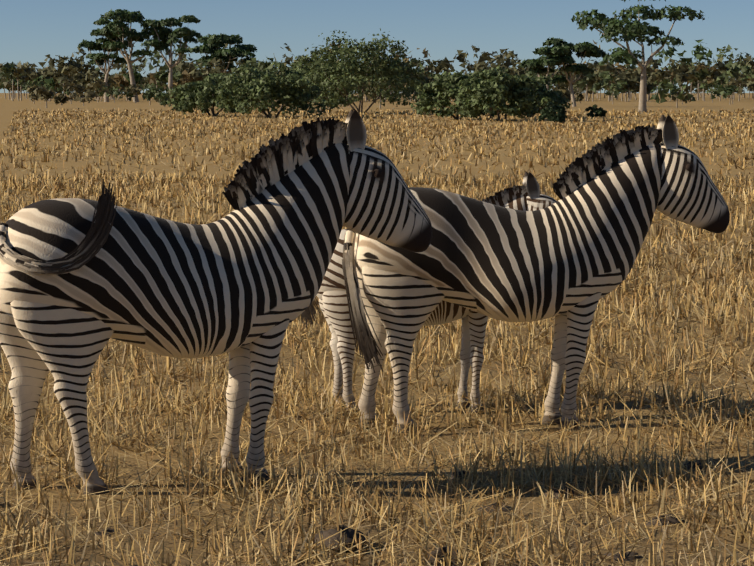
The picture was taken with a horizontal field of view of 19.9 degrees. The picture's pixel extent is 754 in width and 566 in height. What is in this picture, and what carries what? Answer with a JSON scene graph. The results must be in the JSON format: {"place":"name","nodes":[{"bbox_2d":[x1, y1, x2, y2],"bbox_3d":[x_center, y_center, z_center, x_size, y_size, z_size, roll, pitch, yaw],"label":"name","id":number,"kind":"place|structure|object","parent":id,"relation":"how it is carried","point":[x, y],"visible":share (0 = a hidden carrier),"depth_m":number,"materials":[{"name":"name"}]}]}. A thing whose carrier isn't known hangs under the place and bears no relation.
{"place":"outdoors","nodes":[
{"label":"outdoors","id":0,"kind":"place"},
{"bbox_2d":[0,93,753,565],"bbox_3d":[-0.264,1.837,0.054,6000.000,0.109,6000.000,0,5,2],"label":"ground","id":1,"kind":"structure","parent":0,"point":[8,107],"depth_m":11.88,"materials":[{"name":"beige plant"}]},
{"bbox_2d":[78,18,134,101],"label":"tree","id":2,"kind":"object","parent":1,"relation":"on","point":[100,59],"visible":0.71,"depth_m":383.89,"materials":[{"name":"green plant"}]},
{"bbox_2d":[91,8,172,101],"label":"tree","id":3,"kind":"object","parent":1,"relation":"on","point":[116,28],"visible":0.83,"depth_m":377.02,"materials":[{"name":"green plant"}]},
{"bbox_2d":[140,15,201,93],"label":"tree","id":4,"kind":"object","parent":1,"relation":"on","point":[171,39],"visible":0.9,"depth_m":373.92,"materials":[{"name":"green plant"}]},
{"bbox_2d":[166,73,253,115],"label":"bush","id":5,"kind":"object","parent":1,"relation":"on","point":[191,95],"visible":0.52,"depth_m":158.07,"materials":[{"name":"green plant"}]},
{"bbox_2d":[0,109,431,494],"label":"zebra","id":6,"kind":"object","parent":1,"relation":"on","point":[83,282],"visible":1,"depth_m":9.83},
{"bbox_2d":[190,33,258,74],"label":"tree","id":7,"kind":"object","parent":1,"relation":"on","point":[214,43],"visible":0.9,"depth_m":417.11,"materials":[{"name":"green plant"}]},
{"bbox_2d":[211,62,332,117],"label":"bush","id":8,"kind":"object","parent":1,"relation":"on","point":[254,86],"visible":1,"depth_m":149.00,"materials":[{"name":"green plant"}]},
{"bbox_2d":[289,47,358,112],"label":"tall bush","id":9,"kind":"object","parent":1,"relation":"on","point":[302,59],"visible":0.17,"depth_m":183.13,"materials":[{"name":"green plant"}]},
{"bbox_2d":[289,29,432,113],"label":"bush","id":10,"kind":"object","parent":1,"relation":"on","point":[353,64],"visible":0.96,"depth_m":173.25,"materials":[{"name":"green plant"}]},
{"bbox_2d":[0,37,753,101],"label":"woodland","id":11,"kind":"object","parent":1,"relation":"on","point":[685,70],"visible":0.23,"depth_m":422.21,"materials":[{"name":"green plant"}]},
{"bbox_2d":[15,71,745,107],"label":"shrubs","id":12,"kind":"object","parent":1,"relation":"on","point":[36,91],"visible":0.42,"depth_m":308.05,"materials":[{"name":"green plant"}]},
{"bbox_2d":[92,461,703,565],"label":"soil clods","id":13,"kind":"object","parent":1,"relation":"on","point":[350,532],"visible":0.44,"depth_m":8.71,"materials":[{"name":"brown soil"}]},
{"bbox_2d":[298,172,556,412],"bbox_3d":[0.382,0.050,12.351,1.681,1.378,0.484,0,5,-4],"label":"zebra","id":14,"kind":"object","parent":1,"relation":"on","point":[331,295],"visible":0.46,"depth_m":12.27},
{"bbox_2d":[410,70,501,119],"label":"bush","id":15,"kind":"object","parent":1,"relation":"on","point":[433,95],"visible":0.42,"depth_m":138.99,"materials":[{"name":"green plant"}]},
{"bbox_2d":[453,65,544,120],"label":"bush","id":16,"kind":"object","parent":1,"relation":"on","point":[476,94],"visible":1,"depth_m":133.97,"materials":[{"name":"green plant"}]},
{"bbox_2d":[342,115,729,432],"bbox_3d":[0.871,-0.062,11.743,2.152,1.710,0.657,-1,5,-6],"label":"zebra","id":17,"kind":"object","parent":1,"relation":"on","point":[567,259],"visible":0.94,"depth_m":11.56},
{"bbox_2d":[502,74,572,117],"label":"bush","id":18,"kind":"object","parent":1,"relation":"on","point":[555,97],"visible":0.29,"depth_m":148.24,"materials":[{"name":"green plant"}]},
{"bbox_2d":[519,45,575,89],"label":"tree","id":19,"kind":"object","parent":1,"relation":"on","point":[538,65],"visible":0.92,"depth_m":259.92,"materials":[{"name":"green plant"}]},
{"bbox_2d":[539,101,566,123],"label":"bush","id":20,"kind":"object","parent":1,"relation":"on","point":[552,112],"visible":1,"depth_m":118.94,"materials":[{"name":"green plant"}]},
{"bbox_2d":[543,37,605,106],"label":"tree","id":21,"kind":"object","parent":1,"relation":"on","point":[561,47],"visible":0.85,"depth_m":261.65,"materials":[{"name":"green plant"}]},
{"bbox_2d":[585,104,606,117],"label":"bush","id":22,"kind":"object","parent":1,"relation":"on","point":[600,112],"visible":1,"depth_m":148.87,"materials":[{"name":"green plant"}]},
{"bbox_2d":[571,0,704,111],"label":"tree","id":23,"kind":"object","parent":1,"relation":"on","point":[632,30],"visible":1,"depth_m":190.44,"materials":[{"name":"green plant"}]},
{"bbox_2d":[0,0,753,92],"label":"sky","id":24,"kind":"structure","parent":0,"point":[30,30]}
]}

